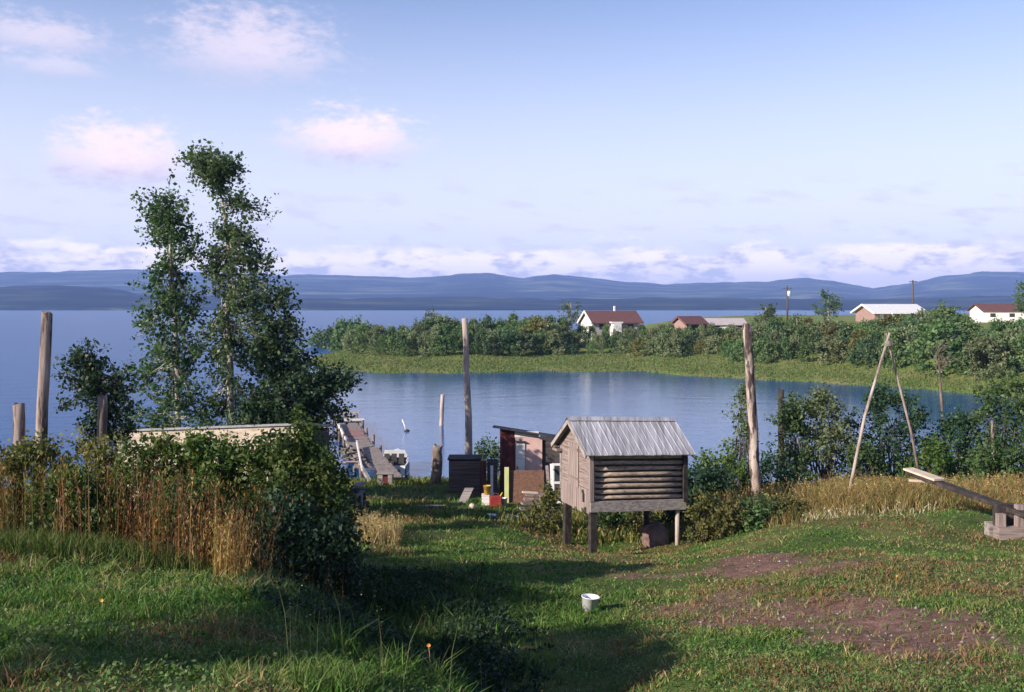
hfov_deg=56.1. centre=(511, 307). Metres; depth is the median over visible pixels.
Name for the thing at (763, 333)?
shrub
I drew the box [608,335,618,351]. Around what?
shrub
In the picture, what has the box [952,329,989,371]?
shrub
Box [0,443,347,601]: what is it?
dry weeds
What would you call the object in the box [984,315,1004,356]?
shrub
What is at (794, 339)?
shrub
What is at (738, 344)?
shrub
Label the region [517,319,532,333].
shrub
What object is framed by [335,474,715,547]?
meadow weeds
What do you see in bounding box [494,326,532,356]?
shrub
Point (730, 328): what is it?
shrub
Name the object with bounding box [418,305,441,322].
poplar tree
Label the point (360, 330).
shrub
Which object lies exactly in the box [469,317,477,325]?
shrub
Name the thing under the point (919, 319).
shrub
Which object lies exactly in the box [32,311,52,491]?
log pole
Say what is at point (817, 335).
shrub
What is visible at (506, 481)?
board
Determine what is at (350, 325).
shrub
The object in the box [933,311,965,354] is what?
shrub
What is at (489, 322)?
shrub
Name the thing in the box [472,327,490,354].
shrub
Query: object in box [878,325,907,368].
shrub
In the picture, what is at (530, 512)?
weed shrub
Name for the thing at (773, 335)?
shrub
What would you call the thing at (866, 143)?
sky
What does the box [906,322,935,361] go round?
shrub
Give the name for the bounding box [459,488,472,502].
board
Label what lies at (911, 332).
shrub
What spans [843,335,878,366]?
shrub
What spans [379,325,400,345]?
shrub
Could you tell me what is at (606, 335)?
shrub
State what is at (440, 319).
shrub
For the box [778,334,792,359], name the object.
shrub
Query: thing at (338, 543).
hedge shrub
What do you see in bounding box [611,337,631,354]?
shrub
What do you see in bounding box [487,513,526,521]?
board walk
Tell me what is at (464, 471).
plank bin
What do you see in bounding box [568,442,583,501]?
door
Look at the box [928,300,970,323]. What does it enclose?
shrub
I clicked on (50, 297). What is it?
hills
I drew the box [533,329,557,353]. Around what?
shrub
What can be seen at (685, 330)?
shrub
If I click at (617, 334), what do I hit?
shrub
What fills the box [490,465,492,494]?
board
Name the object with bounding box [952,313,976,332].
shrub
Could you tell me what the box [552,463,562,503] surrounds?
old door
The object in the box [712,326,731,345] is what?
shrub
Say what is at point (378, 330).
shrub
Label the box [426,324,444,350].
shrub
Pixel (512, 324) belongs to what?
shrub
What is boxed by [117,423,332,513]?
shed
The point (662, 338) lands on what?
shrub
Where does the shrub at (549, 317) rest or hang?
on the bank
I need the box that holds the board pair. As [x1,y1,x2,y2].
[545,464,552,503]
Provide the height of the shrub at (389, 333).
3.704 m
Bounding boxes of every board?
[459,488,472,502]
[480,461,485,495]
[487,459,497,494]
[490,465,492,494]
[504,467,508,502]
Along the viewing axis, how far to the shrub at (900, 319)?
116.88 m
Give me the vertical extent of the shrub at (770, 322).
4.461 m
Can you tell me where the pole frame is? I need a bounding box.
[848,331,921,492]
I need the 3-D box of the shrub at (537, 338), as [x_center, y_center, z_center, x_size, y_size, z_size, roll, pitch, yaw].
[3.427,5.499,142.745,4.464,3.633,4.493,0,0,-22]
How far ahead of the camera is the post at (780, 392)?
36.91 m
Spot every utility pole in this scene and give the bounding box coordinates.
[783,286,791,319]
[909,280,916,303]
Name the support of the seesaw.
on the ground at (764, 567)
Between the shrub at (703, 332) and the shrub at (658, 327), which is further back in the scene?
the shrub at (658, 327)
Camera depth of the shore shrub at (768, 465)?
31.24 m
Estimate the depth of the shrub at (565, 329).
152.72 m
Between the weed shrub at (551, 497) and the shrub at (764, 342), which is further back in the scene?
the shrub at (764, 342)
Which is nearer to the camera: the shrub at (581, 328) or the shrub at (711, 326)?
the shrub at (711, 326)
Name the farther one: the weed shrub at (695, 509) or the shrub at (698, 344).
the shrub at (698, 344)
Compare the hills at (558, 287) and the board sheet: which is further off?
the hills at (558, 287)
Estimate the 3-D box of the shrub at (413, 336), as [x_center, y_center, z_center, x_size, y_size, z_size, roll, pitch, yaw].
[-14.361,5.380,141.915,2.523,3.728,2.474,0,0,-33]
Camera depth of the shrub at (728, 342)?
129.80 m
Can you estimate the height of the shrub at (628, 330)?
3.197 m
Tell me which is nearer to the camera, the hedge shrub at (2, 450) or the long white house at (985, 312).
the hedge shrub at (2, 450)
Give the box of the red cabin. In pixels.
[671,316,708,339]
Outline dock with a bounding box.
[330,411,401,481]
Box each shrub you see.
[0,427,77,532]
[0,441,33,516]
[18,449,127,541]
[27,426,144,537]
[101,419,220,539]
[133,468,232,558]
[140,416,260,555]
[191,423,325,559]
[221,481,349,598]
[234,403,372,573]
[272,500,380,620]
[303,454,370,566]
[307,329,328,346]
[313,325,341,348]
[327,320,344,350]
[330,447,352,490]
[331,315,350,347]
[332,314,368,351]
[339,328,356,348]
[344,339,352,350]
[349,323,372,348]
[349,333,370,354]
[350,319,376,346]
[364,323,388,350]
[368,335,377,353]
[371,333,396,354]
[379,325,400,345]
[384,329,393,347]
[386,328,413,355]
[396,324,410,335]
[397,328,412,348]
[406,331,420,354]
[407,316,441,347]
[407,322,432,347]
[416,328,444,356]
[424,313,451,339]
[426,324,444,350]
[429,335,447,355]
[437,322,455,347]
[440,333,462,353]
[443,314,461,345]
[449,326,473,350]
[453,321,478,339]
[456,330,479,353]
[468,323,479,348]
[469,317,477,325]
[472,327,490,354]
[473,432,499,476]
[474,314,495,343]
[477,327,494,351]
[478,329,504,354]
[492,325,513,338]
[493,328,512,354]
[494,316,509,328]
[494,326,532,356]
[504,318,523,348]
[506,310,518,333]
[509,332,534,356]
[514,316,560,349]
[516,499,554,526]
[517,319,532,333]
[523,332,548,355]
[524,313,555,345]
[530,479,573,533]
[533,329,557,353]
[543,313,556,345]
[543,329,568,354]
[545,321,570,347]
[553,317,576,341]
[558,337,577,353]
[559,322,571,339]
[573,324,591,343]
[573,333,588,347]
[583,511,631,535]
[584,339,596,353]
[587,324,597,342]
[587,334,600,348]
[597,337,605,353]
[598,329,611,347]
[602,323,611,342]
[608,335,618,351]
[611,330,624,346]
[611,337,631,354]
[616,511,665,533]
[622,325,636,339]
[624,334,636,347]
[629,337,647,356]
[636,323,647,340]
[638,329,646,348]
[639,337,662,355]
[643,327,669,350]
[653,326,674,349]
[654,332,671,356]
[656,323,667,331]
[658,499,696,531]
[663,322,675,332]
[663,335,683,357]
[671,328,683,352]
[674,488,726,542]
[679,325,698,342]
[681,337,697,356]
[684,331,694,347]
[688,440,750,506]
[688,455,742,516]
[692,340,706,355]
[695,324,706,341]
[697,327,709,350]
[699,490,753,539]
[702,333,722,354]
[703,327,724,349]
[706,322,715,345]
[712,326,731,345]
[718,332,736,351]
[718,336,737,356]
[726,323,738,337]
[726,337,753,361]
[731,493,785,533]
[734,327,766,353]
[735,327,742,341]
[737,441,807,495]
[751,321,766,340]
[752,334,778,363]
[756,330,770,344]
[758,490,808,524]
[760,390,822,491]
[764,315,787,332]
[764,319,774,333]
[765,323,795,354]
[767,329,783,359]
[774,323,808,354]
[778,317,800,345]
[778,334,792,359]
[778,382,855,490]
[784,333,804,356]
[790,324,815,352]
[795,334,815,361]
[801,317,813,334]
[807,316,843,351]
[808,330,824,356]
[812,324,845,355]
[813,332,846,364]
[829,335,850,360]
[832,321,855,355]
[836,431,898,484]
[837,377,940,482]
[841,329,876,362]
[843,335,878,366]
[851,317,877,346]
[862,321,885,342]
[863,328,890,368]
[870,317,882,341]
[878,314,897,334]
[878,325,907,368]
[880,316,926,357]
[880,324,920,362]
[887,431,965,482]
[893,313,907,326]
[898,325,933,360]
[900,316,940,353]
[900,319,977,377]
[903,313,914,324]
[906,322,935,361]
[914,308,927,319]
[920,310,942,356]
[922,310,933,322]
[923,402,1004,483]
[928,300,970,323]
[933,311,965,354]
[937,329,977,364]
[940,328,981,361]
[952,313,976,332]
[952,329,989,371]
[952,435,1023,487]
[956,316,989,333]
[957,334,1013,379]
[958,365,1023,478]
[966,330,1013,370]
[978,329,996,362]
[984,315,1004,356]
[986,340,1023,370]
[987,393,1023,481]
[990,326,1023,371]
[998,319,1023,332]
[1006,329,1023,372]
[1007,317,1023,326]
[1012,325,1023,361]
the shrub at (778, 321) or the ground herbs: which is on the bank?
the shrub at (778, 321)
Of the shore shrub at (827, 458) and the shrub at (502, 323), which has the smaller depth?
the shore shrub at (827, 458)
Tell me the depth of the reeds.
121.74 m
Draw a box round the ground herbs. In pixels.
[0,547,1023,691]
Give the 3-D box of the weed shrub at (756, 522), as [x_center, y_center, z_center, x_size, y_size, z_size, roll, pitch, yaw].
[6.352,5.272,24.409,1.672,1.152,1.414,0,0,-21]
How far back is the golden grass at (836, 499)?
24.90 m
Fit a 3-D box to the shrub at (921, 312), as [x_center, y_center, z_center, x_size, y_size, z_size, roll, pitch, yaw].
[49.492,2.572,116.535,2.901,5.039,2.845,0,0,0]
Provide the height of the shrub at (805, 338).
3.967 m
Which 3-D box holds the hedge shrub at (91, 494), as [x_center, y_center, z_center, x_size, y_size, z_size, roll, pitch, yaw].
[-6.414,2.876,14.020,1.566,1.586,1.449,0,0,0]
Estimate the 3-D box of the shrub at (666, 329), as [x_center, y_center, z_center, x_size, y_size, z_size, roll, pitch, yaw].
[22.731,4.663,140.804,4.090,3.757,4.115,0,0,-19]
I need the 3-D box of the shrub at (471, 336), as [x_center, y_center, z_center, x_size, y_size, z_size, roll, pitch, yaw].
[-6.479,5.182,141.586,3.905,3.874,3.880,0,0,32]
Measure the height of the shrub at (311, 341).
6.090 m
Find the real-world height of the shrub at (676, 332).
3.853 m
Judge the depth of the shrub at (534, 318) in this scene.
154.88 m
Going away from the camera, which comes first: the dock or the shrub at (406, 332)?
the dock
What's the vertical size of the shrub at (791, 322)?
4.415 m
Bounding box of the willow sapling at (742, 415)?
[718,378,761,494]
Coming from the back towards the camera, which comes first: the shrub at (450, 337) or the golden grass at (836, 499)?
the shrub at (450, 337)
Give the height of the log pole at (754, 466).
6.123 m
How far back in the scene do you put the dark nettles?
11.06 m
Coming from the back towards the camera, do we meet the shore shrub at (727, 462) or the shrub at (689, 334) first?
the shrub at (689, 334)
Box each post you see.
[11,402,24,515]
[96,394,107,489]
[778,389,783,491]
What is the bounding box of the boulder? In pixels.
[641,521,668,546]
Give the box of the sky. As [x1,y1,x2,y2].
[0,0,1023,287]
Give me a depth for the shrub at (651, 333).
141.19 m
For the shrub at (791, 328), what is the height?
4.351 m
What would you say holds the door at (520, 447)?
in the lean to shed
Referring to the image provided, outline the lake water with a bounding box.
[0,310,1023,486]
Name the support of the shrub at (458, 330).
on the bank
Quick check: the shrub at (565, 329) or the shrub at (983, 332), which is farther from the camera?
the shrub at (565, 329)
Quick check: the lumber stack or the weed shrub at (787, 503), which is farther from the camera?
the lumber stack
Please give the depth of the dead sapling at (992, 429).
33.16 m
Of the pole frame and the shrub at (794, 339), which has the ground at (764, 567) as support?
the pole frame
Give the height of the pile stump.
2.056 m
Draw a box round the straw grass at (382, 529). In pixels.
[350,505,409,546]
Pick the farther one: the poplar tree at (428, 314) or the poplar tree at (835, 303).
the poplar tree at (428, 314)
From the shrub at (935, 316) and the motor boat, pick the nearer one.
the motor boat
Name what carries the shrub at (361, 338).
on the bank
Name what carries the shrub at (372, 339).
on the bank
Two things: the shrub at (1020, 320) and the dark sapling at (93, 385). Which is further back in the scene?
the shrub at (1020, 320)
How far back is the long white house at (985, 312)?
157.53 m
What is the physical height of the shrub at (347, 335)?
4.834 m
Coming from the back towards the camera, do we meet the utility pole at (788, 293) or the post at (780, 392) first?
the utility pole at (788, 293)
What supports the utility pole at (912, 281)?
on the bank
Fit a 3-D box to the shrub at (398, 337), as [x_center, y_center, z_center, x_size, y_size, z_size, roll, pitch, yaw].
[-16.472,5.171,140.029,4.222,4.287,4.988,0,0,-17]
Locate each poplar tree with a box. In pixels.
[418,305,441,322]
[557,299,582,329]
[750,301,780,324]
[809,287,845,319]
[1009,280,1023,317]
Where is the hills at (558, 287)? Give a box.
[0,269,1023,299]
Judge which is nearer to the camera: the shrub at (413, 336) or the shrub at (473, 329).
the shrub at (413, 336)
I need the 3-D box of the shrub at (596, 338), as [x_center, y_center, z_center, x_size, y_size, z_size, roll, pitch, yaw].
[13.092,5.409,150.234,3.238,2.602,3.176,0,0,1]
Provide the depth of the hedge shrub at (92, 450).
15.39 m
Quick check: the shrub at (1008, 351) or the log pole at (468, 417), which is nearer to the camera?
the log pole at (468, 417)
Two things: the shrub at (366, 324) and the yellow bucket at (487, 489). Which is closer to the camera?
the yellow bucket at (487, 489)
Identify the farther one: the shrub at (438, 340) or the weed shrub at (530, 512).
the shrub at (438, 340)
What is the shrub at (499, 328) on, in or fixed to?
on the bank
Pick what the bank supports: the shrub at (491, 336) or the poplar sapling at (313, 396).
the shrub at (491, 336)
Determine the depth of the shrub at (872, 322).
120.78 m
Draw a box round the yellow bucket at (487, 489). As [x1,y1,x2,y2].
[483,485,490,494]
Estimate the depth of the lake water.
87.97 m
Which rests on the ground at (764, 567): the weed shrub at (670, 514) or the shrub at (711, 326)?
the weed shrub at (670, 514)
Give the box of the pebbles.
[1,553,1016,676]
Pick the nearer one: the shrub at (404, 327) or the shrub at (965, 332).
the shrub at (965, 332)
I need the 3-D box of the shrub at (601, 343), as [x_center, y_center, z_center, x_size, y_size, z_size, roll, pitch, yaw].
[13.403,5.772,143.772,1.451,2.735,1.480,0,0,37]
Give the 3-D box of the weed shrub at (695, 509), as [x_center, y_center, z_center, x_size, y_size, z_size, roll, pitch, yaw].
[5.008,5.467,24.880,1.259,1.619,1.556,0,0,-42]
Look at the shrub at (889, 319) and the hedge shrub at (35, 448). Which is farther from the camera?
the shrub at (889, 319)
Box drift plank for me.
[416,505,445,506]
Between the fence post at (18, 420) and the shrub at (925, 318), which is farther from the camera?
the shrub at (925, 318)
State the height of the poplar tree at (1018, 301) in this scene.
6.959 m
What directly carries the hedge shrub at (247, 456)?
on the ground at (764, 567)
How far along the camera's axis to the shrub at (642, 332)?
144.68 m
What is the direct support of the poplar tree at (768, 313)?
on the bank
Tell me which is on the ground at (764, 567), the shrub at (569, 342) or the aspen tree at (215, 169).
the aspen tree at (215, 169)
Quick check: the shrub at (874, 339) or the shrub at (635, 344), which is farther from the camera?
the shrub at (635, 344)
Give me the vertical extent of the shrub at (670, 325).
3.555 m
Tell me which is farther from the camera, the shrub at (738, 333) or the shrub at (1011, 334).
the shrub at (738, 333)
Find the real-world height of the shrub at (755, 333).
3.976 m
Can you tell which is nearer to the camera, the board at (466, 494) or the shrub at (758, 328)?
the board at (466, 494)
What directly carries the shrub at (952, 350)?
on the bank
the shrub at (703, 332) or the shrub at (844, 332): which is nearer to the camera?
the shrub at (844, 332)
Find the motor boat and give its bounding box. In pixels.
[383,448,409,476]
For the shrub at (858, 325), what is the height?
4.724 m
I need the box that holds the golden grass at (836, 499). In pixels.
[708,470,1023,527]
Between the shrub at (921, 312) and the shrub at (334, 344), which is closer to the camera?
the shrub at (921, 312)
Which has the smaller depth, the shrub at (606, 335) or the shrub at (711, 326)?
the shrub at (711, 326)
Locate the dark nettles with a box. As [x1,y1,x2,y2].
[231,560,570,691]
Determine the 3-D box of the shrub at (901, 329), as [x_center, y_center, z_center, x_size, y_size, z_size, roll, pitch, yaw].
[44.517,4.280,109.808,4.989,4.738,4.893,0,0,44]
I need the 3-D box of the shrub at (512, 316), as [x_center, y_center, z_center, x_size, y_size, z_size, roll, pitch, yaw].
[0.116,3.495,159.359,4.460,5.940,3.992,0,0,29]
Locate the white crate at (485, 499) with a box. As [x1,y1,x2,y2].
[481,493,489,505]
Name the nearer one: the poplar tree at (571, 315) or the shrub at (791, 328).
the shrub at (791, 328)
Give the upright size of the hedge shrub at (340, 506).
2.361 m
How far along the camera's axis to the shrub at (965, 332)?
103.48 m
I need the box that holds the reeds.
[312,349,1023,397]
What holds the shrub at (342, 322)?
on the bank
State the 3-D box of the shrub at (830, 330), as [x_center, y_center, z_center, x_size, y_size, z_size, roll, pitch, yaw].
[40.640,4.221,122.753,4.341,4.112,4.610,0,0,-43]
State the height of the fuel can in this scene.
0.480 m
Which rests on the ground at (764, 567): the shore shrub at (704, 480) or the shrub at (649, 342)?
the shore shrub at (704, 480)
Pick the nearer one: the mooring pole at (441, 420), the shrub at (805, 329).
the mooring pole at (441, 420)
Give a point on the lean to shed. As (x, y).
(520, 449)
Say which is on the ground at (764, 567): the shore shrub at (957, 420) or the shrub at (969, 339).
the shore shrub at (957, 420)
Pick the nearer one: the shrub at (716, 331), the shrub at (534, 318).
the shrub at (716, 331)
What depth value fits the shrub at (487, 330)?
145.90 m
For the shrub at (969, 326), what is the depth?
108.00 m
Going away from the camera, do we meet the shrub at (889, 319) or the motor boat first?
the motor boat
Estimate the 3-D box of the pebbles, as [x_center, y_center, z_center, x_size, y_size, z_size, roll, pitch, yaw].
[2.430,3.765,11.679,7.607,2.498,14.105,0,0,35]
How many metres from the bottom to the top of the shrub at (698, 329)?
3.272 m
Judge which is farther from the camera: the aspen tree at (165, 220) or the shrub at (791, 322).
the shrub at (791, 322)
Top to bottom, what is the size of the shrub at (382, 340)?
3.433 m
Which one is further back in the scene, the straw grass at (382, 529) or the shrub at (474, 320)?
the shrub at (474, 320)
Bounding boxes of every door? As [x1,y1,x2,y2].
[516,443,524,469]
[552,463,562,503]
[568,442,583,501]
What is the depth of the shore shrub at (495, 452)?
43.31 m
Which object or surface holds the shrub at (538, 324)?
on the bank
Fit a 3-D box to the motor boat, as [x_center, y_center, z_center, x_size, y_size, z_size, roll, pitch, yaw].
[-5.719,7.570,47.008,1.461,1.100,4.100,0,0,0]
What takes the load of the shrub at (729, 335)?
on the bank
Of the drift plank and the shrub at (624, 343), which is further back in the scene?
the shrub at (624, 343)
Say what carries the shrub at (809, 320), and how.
on the bank
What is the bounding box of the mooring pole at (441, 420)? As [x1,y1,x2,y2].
[439,394,444,425]
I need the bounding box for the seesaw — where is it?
[903,467,1023,539]
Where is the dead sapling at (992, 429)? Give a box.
[991,420,994,473]
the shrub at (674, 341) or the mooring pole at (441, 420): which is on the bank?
the shrub at (674, 341)
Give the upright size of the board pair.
1.358 m
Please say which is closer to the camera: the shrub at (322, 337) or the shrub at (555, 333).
the shrub at (555, 333)
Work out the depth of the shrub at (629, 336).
148.38 m
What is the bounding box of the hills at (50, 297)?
[0,285,1023,309]
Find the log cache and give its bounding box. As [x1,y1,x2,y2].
[550,416,695,552]
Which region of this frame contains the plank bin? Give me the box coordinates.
[447,454,481,494]
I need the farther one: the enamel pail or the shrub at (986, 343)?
the shrub at (986, 343)
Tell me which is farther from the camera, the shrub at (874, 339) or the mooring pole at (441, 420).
the shrub at (874, 339)
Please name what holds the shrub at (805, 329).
on the bank
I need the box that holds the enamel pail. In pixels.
[502,497,506,506]
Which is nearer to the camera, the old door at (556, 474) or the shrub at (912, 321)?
the old door at (556, 474)
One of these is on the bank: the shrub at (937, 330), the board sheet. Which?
the shrub at (937, 330)
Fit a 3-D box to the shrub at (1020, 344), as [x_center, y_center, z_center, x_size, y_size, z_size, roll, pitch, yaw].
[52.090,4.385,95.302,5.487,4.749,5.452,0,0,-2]
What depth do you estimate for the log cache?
24.63 m
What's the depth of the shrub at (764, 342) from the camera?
121.91 m
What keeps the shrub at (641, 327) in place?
on the bank
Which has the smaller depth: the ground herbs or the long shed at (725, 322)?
the ground herbs
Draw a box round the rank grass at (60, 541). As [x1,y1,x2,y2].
[0,522,597,691]
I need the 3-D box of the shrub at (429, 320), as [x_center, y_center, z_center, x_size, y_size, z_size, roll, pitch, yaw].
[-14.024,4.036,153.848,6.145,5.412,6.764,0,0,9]
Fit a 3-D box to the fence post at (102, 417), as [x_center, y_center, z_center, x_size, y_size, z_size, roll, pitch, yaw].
[-7.058,2.900,16.503,0.183,2.828,0.184,0,0,45]
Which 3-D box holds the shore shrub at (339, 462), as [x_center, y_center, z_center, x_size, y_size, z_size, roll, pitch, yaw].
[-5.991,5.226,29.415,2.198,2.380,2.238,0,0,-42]
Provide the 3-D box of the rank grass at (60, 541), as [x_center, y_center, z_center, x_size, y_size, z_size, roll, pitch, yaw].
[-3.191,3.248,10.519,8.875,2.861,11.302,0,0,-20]
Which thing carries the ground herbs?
on the ground at (764, 567)
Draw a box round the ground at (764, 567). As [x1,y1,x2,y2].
[0,468,1023,691]
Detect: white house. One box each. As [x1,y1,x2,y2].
[577,306,643,341]
[966,304,1023,321]
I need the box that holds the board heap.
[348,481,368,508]
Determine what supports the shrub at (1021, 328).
on the bank
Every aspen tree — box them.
[114,168,225,429]
[172,138,317,425]
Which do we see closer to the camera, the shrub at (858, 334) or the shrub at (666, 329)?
the shrub at (858, 334)
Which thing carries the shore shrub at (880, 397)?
on the ground at (764, 567)
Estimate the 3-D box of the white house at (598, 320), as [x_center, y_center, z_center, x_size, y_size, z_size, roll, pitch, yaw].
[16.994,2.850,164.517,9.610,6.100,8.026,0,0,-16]
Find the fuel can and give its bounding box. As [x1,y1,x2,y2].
[490,492,502,506]
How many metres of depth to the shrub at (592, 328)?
158.38 m
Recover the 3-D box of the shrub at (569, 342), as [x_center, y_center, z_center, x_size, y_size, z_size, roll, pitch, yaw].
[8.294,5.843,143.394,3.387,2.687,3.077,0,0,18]
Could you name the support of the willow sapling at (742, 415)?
on the ground at (764, 567)
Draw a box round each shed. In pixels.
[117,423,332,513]
[493,425,559,494]
[704,318,746,333]
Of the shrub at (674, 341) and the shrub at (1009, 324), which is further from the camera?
the shrub at (674, 341)
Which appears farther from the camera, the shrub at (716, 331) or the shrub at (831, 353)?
the shrub at (716, 331)
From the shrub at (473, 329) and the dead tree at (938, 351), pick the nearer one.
the dead tree at (938, 351)
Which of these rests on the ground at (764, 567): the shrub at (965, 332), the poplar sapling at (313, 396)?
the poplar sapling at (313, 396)
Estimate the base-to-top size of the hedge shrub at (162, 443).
2.274 m
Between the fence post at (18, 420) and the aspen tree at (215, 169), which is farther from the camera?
the aspen tree at (215, 169)
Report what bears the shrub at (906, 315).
on the bank
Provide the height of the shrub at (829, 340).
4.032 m
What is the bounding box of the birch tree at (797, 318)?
[790,312,807,328]
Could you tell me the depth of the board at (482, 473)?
35.46 m
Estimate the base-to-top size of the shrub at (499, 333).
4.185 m
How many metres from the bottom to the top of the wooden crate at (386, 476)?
0.550 m
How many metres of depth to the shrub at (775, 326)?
128.36 m
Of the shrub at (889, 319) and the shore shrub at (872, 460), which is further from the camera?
the shrub at (889, 319)
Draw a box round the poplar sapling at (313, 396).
[225,299,366,451]
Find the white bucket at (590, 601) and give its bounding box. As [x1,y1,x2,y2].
[581,593,599,611]
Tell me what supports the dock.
on the ground at (764, 567)
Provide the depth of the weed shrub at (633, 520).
27.66 m
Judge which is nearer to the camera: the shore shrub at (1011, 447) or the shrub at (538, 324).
the shore shrub at (1011, 447)
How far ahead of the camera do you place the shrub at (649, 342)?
137.26 m
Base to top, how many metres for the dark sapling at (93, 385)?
4.326 m
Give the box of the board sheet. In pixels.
[509,470,543,502]
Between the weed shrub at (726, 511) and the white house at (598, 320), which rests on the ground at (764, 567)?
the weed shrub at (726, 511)
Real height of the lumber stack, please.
0.625 m
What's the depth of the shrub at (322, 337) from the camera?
183.64 m
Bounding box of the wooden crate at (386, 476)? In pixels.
[376,471,394,485]
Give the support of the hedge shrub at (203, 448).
on the ground at (764, 567)
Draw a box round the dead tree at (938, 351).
[927,335,955,457]
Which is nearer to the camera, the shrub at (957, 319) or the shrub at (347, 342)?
the shrub at (957, 319)
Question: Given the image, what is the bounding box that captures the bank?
[306,314,1023,397]
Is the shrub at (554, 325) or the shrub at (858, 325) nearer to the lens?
the shrub at (858, 325)
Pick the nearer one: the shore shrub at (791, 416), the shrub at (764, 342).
the shore shrub at (791, 416)
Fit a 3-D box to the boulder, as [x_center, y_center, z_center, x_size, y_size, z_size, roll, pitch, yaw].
[3.808,6.116,25.597,0.736,0.785,0.724,0,0,0]
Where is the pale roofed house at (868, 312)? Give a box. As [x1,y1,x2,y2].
[850,304,924,321]
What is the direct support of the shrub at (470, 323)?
on the bank
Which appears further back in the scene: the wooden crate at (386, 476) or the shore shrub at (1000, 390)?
the wooden crate at (386, 476)
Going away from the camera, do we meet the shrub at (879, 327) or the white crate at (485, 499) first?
the white crate at (485, 499)
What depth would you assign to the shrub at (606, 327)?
159.26 m
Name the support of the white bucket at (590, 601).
on the ground at (764, 567)
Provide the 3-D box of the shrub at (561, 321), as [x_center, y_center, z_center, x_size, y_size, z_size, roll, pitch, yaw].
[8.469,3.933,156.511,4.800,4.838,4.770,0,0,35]
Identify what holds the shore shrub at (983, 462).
on the ground at (764, 567)
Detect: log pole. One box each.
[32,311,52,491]
[462,318,472,453]
[743,323,760,499]
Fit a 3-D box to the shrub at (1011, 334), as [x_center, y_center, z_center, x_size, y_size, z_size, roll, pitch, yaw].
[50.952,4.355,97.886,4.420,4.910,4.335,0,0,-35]
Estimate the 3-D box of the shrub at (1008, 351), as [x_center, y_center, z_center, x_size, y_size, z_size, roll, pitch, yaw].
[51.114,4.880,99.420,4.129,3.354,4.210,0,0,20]
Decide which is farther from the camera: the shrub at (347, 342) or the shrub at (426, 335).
the shrub at (347, 342)
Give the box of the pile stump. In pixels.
[430,443,442,484]
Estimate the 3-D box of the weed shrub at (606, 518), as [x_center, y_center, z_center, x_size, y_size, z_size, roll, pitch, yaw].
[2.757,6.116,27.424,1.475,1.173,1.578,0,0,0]
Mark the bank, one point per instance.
(849, 318)
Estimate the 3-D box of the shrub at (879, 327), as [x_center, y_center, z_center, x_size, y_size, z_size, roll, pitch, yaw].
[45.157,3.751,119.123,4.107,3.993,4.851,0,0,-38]
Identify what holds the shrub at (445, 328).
on the bank
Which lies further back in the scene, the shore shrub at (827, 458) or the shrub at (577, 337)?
the shrub at (577, 337)
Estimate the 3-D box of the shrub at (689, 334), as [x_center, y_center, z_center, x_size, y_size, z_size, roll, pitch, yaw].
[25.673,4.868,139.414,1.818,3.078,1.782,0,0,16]
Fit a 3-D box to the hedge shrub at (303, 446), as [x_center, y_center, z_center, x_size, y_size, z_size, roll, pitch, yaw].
[-3.221,2.910,14.642,2.153,2.893,2.076,0,0,0]
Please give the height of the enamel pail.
0.280 m
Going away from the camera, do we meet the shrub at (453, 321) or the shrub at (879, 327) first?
the shrub at (879, 327)
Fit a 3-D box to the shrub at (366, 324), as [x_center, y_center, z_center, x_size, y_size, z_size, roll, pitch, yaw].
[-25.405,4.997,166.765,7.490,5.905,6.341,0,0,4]
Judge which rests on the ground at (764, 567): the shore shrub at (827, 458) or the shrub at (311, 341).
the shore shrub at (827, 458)
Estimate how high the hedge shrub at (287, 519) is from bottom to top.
1.821 m
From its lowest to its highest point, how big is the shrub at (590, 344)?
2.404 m
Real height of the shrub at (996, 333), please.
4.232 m
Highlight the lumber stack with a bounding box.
[519,491,543,509]
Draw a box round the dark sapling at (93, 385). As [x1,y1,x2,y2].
[50,337,144,450]
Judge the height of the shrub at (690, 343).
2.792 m
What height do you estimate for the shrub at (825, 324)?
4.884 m
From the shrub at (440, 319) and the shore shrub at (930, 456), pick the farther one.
the shrub at (440, 319)
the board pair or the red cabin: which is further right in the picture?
the red cabin
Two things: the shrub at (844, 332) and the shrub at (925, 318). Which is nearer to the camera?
the shrub at (925, 318)
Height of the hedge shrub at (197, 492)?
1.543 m
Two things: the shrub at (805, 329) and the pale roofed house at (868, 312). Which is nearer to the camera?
the shrub at (805, 329)
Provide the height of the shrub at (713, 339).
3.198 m
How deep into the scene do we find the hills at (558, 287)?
4925.34 m
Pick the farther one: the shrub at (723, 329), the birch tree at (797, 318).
the shrub at (723, 329)
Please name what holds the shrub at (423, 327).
on the bank

